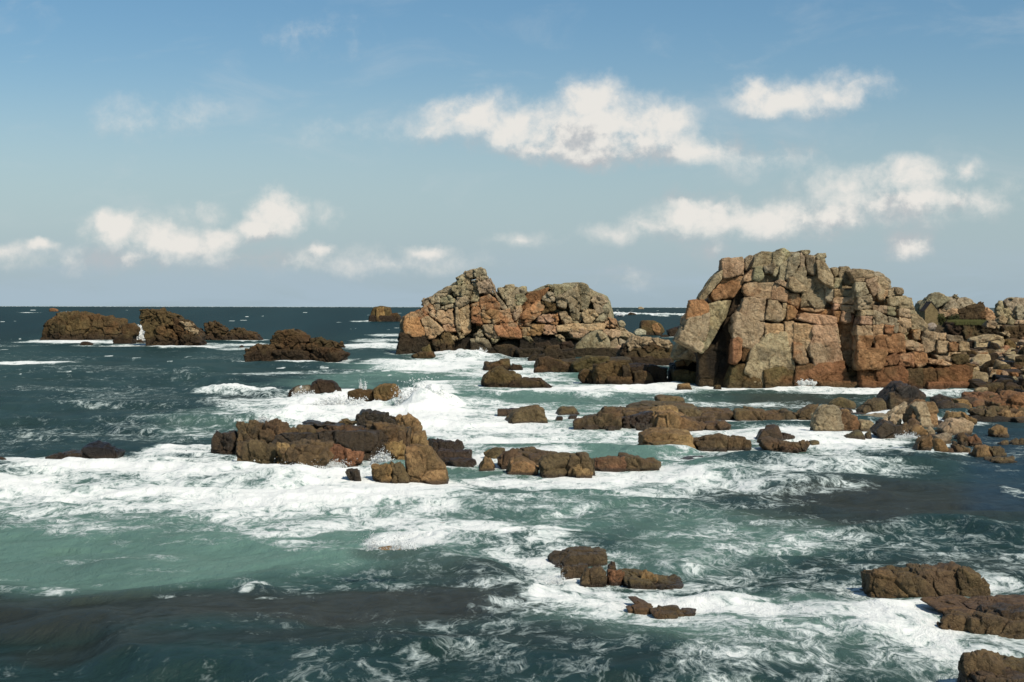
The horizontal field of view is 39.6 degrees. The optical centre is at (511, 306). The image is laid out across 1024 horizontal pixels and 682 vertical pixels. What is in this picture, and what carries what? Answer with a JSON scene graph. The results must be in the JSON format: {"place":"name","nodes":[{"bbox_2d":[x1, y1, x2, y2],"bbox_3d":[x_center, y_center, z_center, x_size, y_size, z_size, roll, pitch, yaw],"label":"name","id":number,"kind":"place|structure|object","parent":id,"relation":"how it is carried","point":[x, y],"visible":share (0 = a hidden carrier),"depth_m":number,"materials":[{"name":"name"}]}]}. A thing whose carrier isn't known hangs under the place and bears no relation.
{"place":"outdoors","nodes":[
{"label":"outdoors","id":0,"kind":"place"},
{"bbox_2d":[0,306,1023,681],"bbox_3d":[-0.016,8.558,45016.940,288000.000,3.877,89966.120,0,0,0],"label":"sea","id":1,"kind":"structure","parent":0,"point":[156,552],"depth_m":62.82,"materials":[{"name":"liquid"}]},
{"bbox_2d":[40,311,127,339],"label":"sea islet","id":2,"kind":"object","parent":1,"relation":"in","point":[76,325],"visible":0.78,"depth_m":419.97,"materials":[{"name":"stone"}]},
{"bbox_2d":[45,440,125,458],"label":"reef rock","id":3,"kind":"object","parent":1,"relation":"in","point":[97,449],"visible":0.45,"depth_m":92.34,"materials":[{"name":"stone"}]},
{"bbox_2d":[113,323,140,343],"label":"sea rock","id":4,"kind":"object","parent":1,"relation":"in","point":[130,333],"visible":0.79,"depth_m":376.87,"materials":[{"name":"stone"}]},
{"bbox_2d":[139,307,206,345],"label":"sea islet","id":5,"kind":"object","parent":1,"relation":"in","point":[162,327],"visible":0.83,"depth_m":361.95,"materials":[{"name":"stone"}]},
{"bbox_2d":[200,320,263,339],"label":"sea islet","id":6,"kind":"object","parent":1,"relation":"in","point":[215,330],"visible":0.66,"depth_m":419.87,"materials":[{"name":"stone"}]},
{"bbox_2d":[243,328,349,361],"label":"sea islet","id":7,"kind":"object","parent":1,"relation":"in","point":[292,344],"visible":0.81,"depth_m":256.46,"materials":[{"name":"stone"}]},
{"bbox_2d":[274,458,349,468],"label":"sea spray","id":8,"kind":"object","parent":1,"relation":"in","point":[331,464],"visible":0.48,"depth_m":86.13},
{"bbox_2d":[287,379,341,396],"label":"surf rock","id":9,"kind":"object","parent":1,"relation":"in","point":[319,386],"visible":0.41,"depth_m":155.40,"materials":[{"name":"stone"}]},
{"bbox_2d":[211,409,428,467],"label":"layered ledge","id":10,"kind":"object","parent":1,"relation":"in","point":[313,443],"visible":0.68,"depth_m":91.67,"materials":[{"name":"stone"}]},
{"bbox_2d":[369,445,395,463],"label":"sea spray","id":11,"kind":"object","parent":10,"relation":"on","point":[380,458],"visible":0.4,"depth_m":87.99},
{"bbox_2d":[307,390,378,405],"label":"sea spray","id":12,"kind":"object","parent":1,"relation":"in","point":[336,401],"visible":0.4,"depth_m":140.76,"materials":[{"name":"liquid"}]},
{"bbox_2d":[347,383,401,401],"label":"surf rock","id":13,"kind":"object","parent":1,"relation":"in","point":[382,392],"visible":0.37,"depth_m":143.85,"materials":[{"name":"stone"}]},
{"bbox_2d":[345,461,409,483],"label":"reef rock","id":14,"kind":"object","parent":1,"relation":"in","point":[392,472],"visible":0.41,"depth_m":80.24,"materials":[{"name":"stone"}]},
{"bbox_2d":[368,306,401,321],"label":"sea islet","id":15,"kind":"object","parent":1,"relation":"in","point":[381,314],"visible":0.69,"depth_m":958.75,"materials":[{"name":"stone"}]},
{"bbox_2d":[357,514,431,550],"bbox_3d":[-4.054,7.566,49.651,2.823,1.815,2.164,0,0,0],"label":"sea spray","id":16,"kind":"object","parent":1,"relation":"in","point":[398,545],"visible":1,"depth_m":49.43,"materials":[{"name":"liquid"}]},
{"bbox_2d":[411,344,435,358],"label":"boulder","id":17,"kind":"object","parent":1,"relation":"in","point":[426,352],"visible":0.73,"depth_m":273.25,"materials":[{"name":"stone"}]},
{"bbox_2d":[391,376,457,405],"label":"sea spray","id":18,"kind":"object","parent":1,"relation":"in","point":[401,400],"visible":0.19,"depth_m":138.55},
{"bbox_2d":[404,444,448,484],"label":"boulder","id":19,"kind":"object","parent":1,"relation":"in","point":[425,464],"visible":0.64,"depth_m":80.68,"materials":[{"name":"stone"}]},
{"bbox_2d":[428,438,476,466],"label":"reef rock","id":20,"kind":"object","parent":1,"relation":"in","point":[451,453],"visible":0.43,"depth_m":90.21,"materials":[{"name":"stone"}]},
{"bbox_2d":[479,456,495,470],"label":"reef rock","id":21,"kind":"object","parent":1,"relation":"in","point":[486,464],"visible":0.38,"depth_m":86.95,"materials":[{"name":"stone"}]},
{"bbox_2d":[483,358,522,370],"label":"reef rock","id":22,"kind":"object","parent":1,"relation":"in","point":[504,363],"visible":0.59,"depth_m":225.62,"materials":[{"name":"stone"}]},
{"bbox_2d":[396,267,633,360],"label":"twin peaked stack","id":23,"kind":"object","parent":1,"relation":"in","point":[465,310],"visible":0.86,"depth_m":305.94,"materials":[{"name":"stone"}]},
{"bbox_2d":[574,330,610,348],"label":"boulder","id":24,"kind":"object","parent":23,"relation":"on","point":[596,339],"visible":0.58,"depth_m":284.14,"materials":[{"name":"stone"}]},
{"bbox_2d":[610,338,625,347],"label":"boulder","id":25,"kind":"object","parent":23,"relation":"on","point":[614,343],"visible":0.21,"depth_m":287.32,"materials":[{"name":"stone"}]},
{"bbox_2d":[481,366,552,387],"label":"reef rock","id":26,"kind":"object","parent":1,"relation":"in","point":[499,376],"visible":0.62,"depth_m":176.99,"materials":[{"name":"stone"}]},
{"bbox_2d":[484,446,557,469],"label":"reef rock","id":27,"kind":"object","parent":1,"relation":"in","point":[501,455],"visible":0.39,"depth_m":88.90,"materials":[{"name":"stone"}]},
{"bbox_2d":[497,404,547,423],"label":"reef rock","id":28,"kind":"object","parent":1,"relation":"in","point":[535,413],"visible":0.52,"depth_m":121.88,"materials":[{"name":"stone"}]},
{"bbox_2d":[506,455,538,475],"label":"reef rock","id":29,"kind":"object","parent":1,"relation":"in","point":[519,465],"visible":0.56,"depth_m":84.91,"materials":[{"name":"stone"}]},
{"bbox_2d":[533,356,568,372],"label":"reef rock","id":30,"kind":"object","parent":1,"relation":"in","point":[546,364],"visible":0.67,"depth_m":211.61,"materials":[{"name":"stone"}]},
{"bbox_2d":[543,564,565,584],"bbox_3d":[1.583,9.274,49.564,1.030,0.799,0.887,0,0,-44],"label":"sea spray","id":31,"kind":"object","parent":1,"relation":"in","point":[558,581],"visible":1,"depth_m":49.47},
{"bbox_2d":[538,452,595,477],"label":"reef rock","id":32,"kind":"object","parent":1,"relation":"in","point":[567,464],"visible":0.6,"depth_m":83.72,"materials":[{"name":"stone"}]},
{"bbox_2d":[556,406,579,414],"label":"reef rock","id":33,"kind":"object","parent":1,"relation":"in","point":[566,410],"visible":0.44,"depth_m":130.77,"materials":[{"name":"stone"}]},
{"bbox_2d":[547,546,607,567],"bbox_3d":[2.575,10.402,55.456,2.368,1.963,2.604,0,0,0],"label":"reef rock","id":34,"kind":"object","parent":1,"relation":"in","point":[589,556],"visible":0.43,"depth_m":54.95,"materials":[{"name":"stone"}]},
{"bbox_2d":[578,368,592,383],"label":"reef rock","id":35,"kind":"object","parent":1,"relation":"in","point":[584,376],"visible":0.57,"depth_m":186.73,"materials":[{"name":"stone"}]},
{"bbox_2d":[559,355,632,372],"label":"reef rock","id":36,"kind":"object","parent":1,"relation":"in","point":[578,365],"visible":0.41,"depth_m":214.63,"materials":[{"name":"stone"}]},
{"bbox_2d":[582,425,615,430],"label":"reef rock","id":37,"kind":"object","parent":1,"relation":"in","point":[596,427],"visible":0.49,"depth_m":115.62,"materials":[{"name":"stone"}]},
{"bbox_2d":[591,360,632,384],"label":"reef rock","id":38,"kind":"object","parent":1,"relation":"in","point":[613,372],"visible":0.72,"depth_m":184.49,"materials":[{"name":"stone"}]},
{"bbox_2d":[561,561,683,589],"bbox_3d":[4.060,10.337,51.607,4.712,2.045,2.559,0,0,6],"label":"reef rock","id":39,"kind":"object","parent":1,"relation":"in","point":[596,576],"visible":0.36,"depth_m":50.98,"materials":[{"name":"stone"}]},
{"bbox_2d":[594,452,660,471],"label":"reef rock","id":40,"kind":"object","parent":1,"relation":"in","point":[622,461],"visible":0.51,"depth_m":87.06,"materials":[{"name":"stone"}]},
{"bbox_2d":[616,335,674,365],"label":"rubble reef","id":41,"kind":"object","parent":1,"relation":"in","point":[646,350],"visible":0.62,"depth_m":247.47,"materials":[{"name":"stone"}]},
{"bbox_2d":[629,362,668,383],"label":"reef rock","id":42,"kind":"object","parent":1,"relation":"in","point":[641,373],"visible":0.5,"depth_m":184.53,"materials":[{"name":"stone"}]},
{"bbox_2d":[573,400,730,431],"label":"flat reef","id":43,"kind":"object","parent":1,"relation":"in","point":[642,415],"visible":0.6,"depth_m":116.25,"materials":[{"name":"stone"}]},
{"bbox_2d":[639,320,664,334],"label":"sea rock","id":44,"kind":"object","parent":1,"relation":"in","point":[651,327],"visible":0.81,"depth_m":509.38,"materials":[{"name":"stone"}]},
{"bbox_2d":[626,596,696,618],"bbox_3d":[4.833,10.096,46.413,2.318,0.992,2.614,0,0,0],"label":"reef rock","id":45,"kind":"object","parent":1,"relation":"in","point":[641,607],"visible":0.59,"depth_m":45.74,"materials":[{"name":"stone"}]},
{"bbox_2d":[637,427,695,448],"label":"reef rock","id":46,"kind":"object","parent":1,"relation":"in","point":[658,436],"visible":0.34,"depth_m":99.14,"materials":[{"name":"stone"}]},
{"bbox_2d":[654,394,684,402],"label":"reef rock","id":47,"kind":"object","parent":1,"relation":"in","point":[662,397],"visible":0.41,"depth_m":147.81,"materials":[{"name":"stone"}]},
{"bbox_2d":[660,323,680,336],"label":"sea rock","id":48,"kind":"object","parent":1,"relation":"in","point":[671,332],"visible":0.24,"depth_m":480.03,"materials":[{"name":"stone"}]},
{"bbox_2d":[667,343,695,382],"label":"overhanging slab rock","id":49,"kind":"object","parent":1,"relation":"in","point":[682,367],"visible":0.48,"depth_m":184.62,"materials":[{"name":"stone"}]},
{"bbox_2d":[677,383,691,389],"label":"shore rock","id":50,"kind":"object","parent":1,"relation":"in","point":[684,386],"visible":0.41,"depth_m":171.40,"materials":[{"name":"stone"}]},
{"bbox_2d":[693,433,751,451],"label":"reef rock","id":51,"kind":"object","parent":1,"relation":"in","point":[719,442],"visible":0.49,"depth_m":99.47,"materials":[{"name":"stone"}]},
{"bbox_2d":[694,404,818,420],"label":"flat reef","id":52,"kind":"object","parent":1,"relation":"in","point":[745,413],"visible":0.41,"depth_m":124.18,"materials":[{"name":"stone"}]},
{"bbox_2d":[672,248,858,387],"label":"granite stack","id":53,"kind":"object","parent":1,"relation":"in","point":[782,317],"visible":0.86,"depth_m":177.58,"materials":[{"name":"stone"}]},
{"bbox_2d":[755,424,794,439],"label":"reef rock","id":54,"kind":"object","parent":1,"relation":"in","point":[773,430],"visible":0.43,"depth_m":107.11,"materials":[{"name":"stone"}]},
{"bbox_2d":[758,436,809,452],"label":"reef rock","id":55,"kind":"object","parent":1,"relation":"in","point":[769,443],"visible":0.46,"depth_m":99.05,"materials":[{"name":"stone"}]},
{"bbox_2d":[796,378,816,385],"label":"sea spray","id":56,"kind":"object","parent":1,"relation":"on","point":[807,382],"visible":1,"depth_m":172.68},
{"bbox_2d":[810,404,859,430],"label":"boulder","id":57,"kind":"object","parent":1,"relation":"in","point":[826,417],"visible":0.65,"depth_m":114.46,"materials":[{"name":"stone"}]},
{"bbox_2d":[828,397,855,408],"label":"boulder","id":58,"kind":"object","parent":1,"relation":"in","point":[843,402],"visible":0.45,"depth_m":139.79,"materials":[{"name":"stone"}]},
{"bbox_2d":[844,430,871,439],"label":"boulder","id":59,"kind":"object","parent":1,"relation":"in","point":[856,434],"visible":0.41,"depth_m":108.42,"materials":[{"name":"stone"}]},
{"bbox_2d":[858,419,873,431],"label":"boulder","id":60,"kind":"object","parent":1,"relation":"in","point":[865,425],"visible":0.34,"depth_m":114.72,"materials":[{"name":"stone"}]},
{"bbox_2d":[856,397,886,413],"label":"boulder","id":61,"kind":"object","parent":1,"relation":"in","point":[874,404],"visible":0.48,"depth_m":131.85,"materials":[{"name":"stone"}]},
{"bbox_2d":[869,418,902,438],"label":"boulder","id":62,"kind":"object","parent":1,"relation":"in","point":[882,428],"visible":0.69,"depth_m":109.79,"materials":[{"name":"stone"}]},
{"bbox_2d":[883,414,901,424],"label":"boulder","id":63,"kind":"object","parent":1,"relation":"in","point":[896,419],"visible":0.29,"depth_m":119.97,"materials":[{"name":"stone"}]},
{"bbox_2d":[886,401,907,419],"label":"boulder","id":64,"kind":"object","parent":1,"relation":"in","point":[899,410],"visible":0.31,"depth_m":125.74,"materials":[{"name":"stone"}]},
{"bbox_2d":[876,380,925,409],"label":"boulder","id":65,"kind":"object","parent":1,"relation":"in","point":[892,394],"visible":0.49,"depth_m":135.05,"materials":[{"name":"stone"}]},
{"bbox_2d":[901,418,919,434],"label":"boulder","id":66,"kind":"object","parent":1,"relation":"in","point":[909,424],"visible":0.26,"depth_m":112.00,"materials":[{"name":"stone"}]},
{"bbox_2d":[908,424,927,436],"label":"boulder","id":67,"kind":"object","parent":1,"relation":"in","point":[918,429],"visible":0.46,"depth_m":109.72,"materials":[{"name":"stone"}]},
{"bbox_2d":[902,399,938,427],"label":"boulder","id":68,"kind":"object","parent":1,"relation":"in","point":[923,412],"visible":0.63,"depth_m":118.52,"materials":[{"name":"stone"}]},
{"bbox_2d":[912,434,932,450],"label":"boulder","id":69,"kind":"object","parent":1,"relation":"in","point":[923,443],"visible":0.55,"depth_m":100.43,"materials":[{"name":"stone"}]},
{"bbox_2d":[859,561,990,597],"bbox_3d":[14.100,10.129,48.931,4.222,2.610,2.603,0,0,0],"label":"reef rock","id":70,"kind":"object","parent":1,"relation":"in","point":[919,580],"visible":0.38,"depth_m":48.28,"materials":[{"name":"stone"}]},
{"bbox_2d":[932,438,948,451],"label":"boulder","id":71,"kind":"object","parent":1,"relation":"in","point":[939,445],"visible":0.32,"depth_m":96.90,"materials":[{"name":"stone"}]},
{"bbox_2d":[932,432,952,443],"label":"boulder","id":72,"kind":"object","parent":1,"relation":"in","point":[946,437],"visible":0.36,"depth_m":105.03,"materials":[{"name":"stone"}]},
{"bbox_2d":[936,417,974,434],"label":"boulder","id":73,"kind":"object","parent":1,"relation":"in","point":[954,426],"visible":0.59,"depth_m":111.86,"materials":[{"name":"stone"}]},
{"bbox_2d":[948,444,970,452],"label":"boulder","id":74,"kind":"object","parent":1,"relation":"in","point":[958,448],"visible":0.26,"depth_m":96.94,"materials":[{"name":"stone"}]},
{"bbox_2d":[956,432,968,445],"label":"boulder","id":75,"kind":"object","parent":1,"relation":"in","point":[962,438],"visible":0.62,"depth_m":103.38,"materials":[{"name":"stone"}]},
{"bbox_2d":[961,412,976,424],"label":"boulder","id":76,"kind":"object","parent":1,"relation":"in","point":[967,417],"visible":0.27,"depth_m":121.98,"materials":[{"name":"stone"}]},
{"bbox_2d":[920,594,1023,638],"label":"layered ledge","id":77,"kind":"object","parent":1,"relation":"in","point":[999,615],"visible":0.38,"depth_m":43.38,"materials":[{"name":"stone"}]},
{"bbox_2d":[968,434,982,445],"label":"boulder","id":78,"kind":"object","parent":1,"relation":"in","point":[974,439],"visible":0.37,"depth_m":103.15,"materials":[{"name":"stone"}]},
{"bbox_2d":[969,445,991,456],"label":"boulder","id":79,"kind":"object","parent":1,"relation":"in","point":[980,451],"visible":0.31,"depth_m":94.34,"materials":[{"name":"stone"}]},
{"bbox_2d":[957,649,1023,681],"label":"layered ledge","id":80,"kind":"object","parent":1,"relation":"in","point":[983,665],"visible":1,"depth_m":37.17,"materials":[{"name":"stone"}]},
{"bbox_2d":[989,446,1006,456],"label":"boulder","id":81,"kind":"object","parent":1,"relation":"in","point":[995,451],"visible":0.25,"depth_m":94.99,"materials":[{"name":"stone"}]},
{"bbox_2d":[988,424,1008,437],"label":"boulder","id":82,"kind":"object","parent":1,"relation":"in","point":[996,430],"visible":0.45,"depth_m":110.17,"materials":[{"name":"stone"}]},
{"bbox_2d":[989,455,1016,462],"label":"boulder","id":83,"kind":"object","parent":1,"relation":"in","point":[1000,459],"visible":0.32,"depth_m":91.21,"materials":[{"name":"stone"}]},
{"bbox_2d":[1009,438,1023,444],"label":"boulder","id":84,"kind":"object","parent":1,"relation":"in","point":[1016,441],"visible":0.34,"depth_m":103.48,"materials":[{"name":"stone"}]},
{"bbox_2d":[0,0,1023,307],"label":"sky","id":85,"kind":"structure","parent":0,"point":[192,153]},
{"bbox_2d":[932,324,1023,421],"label":"shore","id":86,"kind":"structure","parent":0,"point":[943,329],"depth_m":126.05,"materials":[{"name":"stone"}]},
{"bbox_2d":[845,268,976,388],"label":"granite cliff","id":87,"kind":"structure","parent":86,"relation":"on","point":[894,338],"depth_m":175.12,"materials":[{"name":"stone"}]},
{"bbox_2d":[919,301,938,324],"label":"stone hut","id":88,"kind":"object","parent":86,"relation":"on","point":[928,310],"visible":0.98,"depth_m":320.00,"materials":[{"name":"stone"}]},
{"bbox_2d":[929,394,953,402],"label":"boulder","id":89,"kind":"object","parent":86,"relation":"on","point":[937,398],"visible":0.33,"depth_m":146.87,"materials":[{"name":"stone"}]},
{"bbox_2d":[936,400,959,408],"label":"boulder","id":90,"kind":"object","parent":86,"relation":"on","point":[944,404],"visible":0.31,"depth_m":132.70,"materials":[{"name":"stone"}]},
{"bbox_2d":[942,411,960,419],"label":"boulder","id":91,"kind":"object","parent":86,"relation":"on","point":[948,414],"visible":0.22,"depth_m":126.45,"materials":[{"name":"stone"}]},
{"bbox_2d":[914,292,995,322],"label":"granite tor","id":92,"kind":"structure","parent":86,"relation":"on","point":[964,308],"depth_m":344.99,"materials":[{"name":"stone"}]},
{"bbox_2d":[943,321,999,339],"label":"rock outcrop","id":93,"kind":"structure","parent":86,"relation":"on","point":[966,332],"depth_m":299.83,"materials":[{"name":"stone"}]},
{"bbox_2d":[946,319,987,324],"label":"grass","id":94,"kind":"structure","parent":93,"relation":"on","point":[964,322],"depth_m":299.89,"materials":[{"name":"green plant"}]},
{"bbox_2d":[970,399,984,406],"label":"stone","id":95,"kind":"object","parent":86,"relation":"on","point":[977,402],"visible":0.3,"depth_m":137.54,"materials":[{"name":"stone"}]},
{"bbox_2d":[961,391,997,399],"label":"boulder","id":96,"kind":"object","parent":86,"relation":"on","point":[984,395],"visible":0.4,"depth_m":152.69,"materials":[{"name":"stone"}]},
{"bbox_2d":[970,354,990,361],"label":"boulder","id":97,"kind":"object","parent":86,"relation":"on","point":[984,357],"visible":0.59,"depth_m":218.00,"materials":[{"name":"stone"}]},
{"bbox_2d":[972,371,988,381],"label":"boulder","id":98,"kind":"object","parent":86,"relation":"on","point":[983,376],"visible":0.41,"depth_m":179.03,"materials":[{"name":"stone"}]},
{"bbox_2d":[967,405,996,416],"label":"boulder","id":99,"kind":"object","parent":86,"relation":"on","point":[985,411],"visible":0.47,"depth_m":126.66,"materials":[{"name":"stone"}]},
{"bbox_2d":[967,334,1004,348],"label":"boulder","id":100,"kind":"object","parent":86,"relation":"on","point":[982,340],"visible":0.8,"depth_m":262.15,"materials":[{"name":"stone"}]},
{"bbox_2d":[979,360,994,371],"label":"boulder","id":101,"kind":"object","parent":86,"relation":"on","point":[985,366],"visible":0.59,"depth_m":200.92,"materials":[{"name":"stone"}]},
{"bbox_2d":[977,382,1003,392],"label":"boulder","id":102,"kind":"object","parent":86,"relation":"on","point":[993,387],"visible":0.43,"depth_m":164.84,"materials":[{"name":"stone"}]},
{"bbox_2d":[995,315,1007,324],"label":"boulder","id":103,"kind":"object","parent":86,"relation":"on","point":[1002,319],"visible":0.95,"depth_m":300.17,"materials":[{"name":"stone"}]},
{"bbox_2d":[984,390,1023,413],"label":"boulder","id":104,"kind":"object","parent":86,"relation":"on","point":[1012,401],"visible":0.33,"depth_m":129.63,"materials":[{"name":"stone"}]},
{"bbox_2d":[994,297,1023,319],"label":"granite tor","id":105,"kind":"structure","parent":86,"relation":"on","point":[1012,307],"depth_m":364.88,"materials":[{"name":"stone"}]},
{"bbox_2d":[997,409,1023,416],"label":"boulder","id":106,"kind":"object","parent":86,"relation":"on","point":[1007,413],"visible":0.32,"depth_m":127.19,"materials":[{"name":"stone"}]},
{"bbox_2d":[998,325,1023,338],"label":"granite outcrop","id":107,"kind":"object","parent":86,"relation":"on","point":[1012,331],"visible":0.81,"depth_m":290.10,"materials":[{"name":"stone"}]},
{"bbox_2d":[982,320,1001,331],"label":"boulder","id":108,"kind":"object","parent":107,"relation":"on","point":[990,324],"visible":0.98,"depth_m":292.20,"materials":[{"name":"stone"}]},
{"bbox_2d":[1003,382,1020,390],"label":"boulder","id":109,"kind":"object","parent":86,"relation":"on","point":[1012,386],"visible":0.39,"depth_m":156.41,"materials":[{"name":"stone"}]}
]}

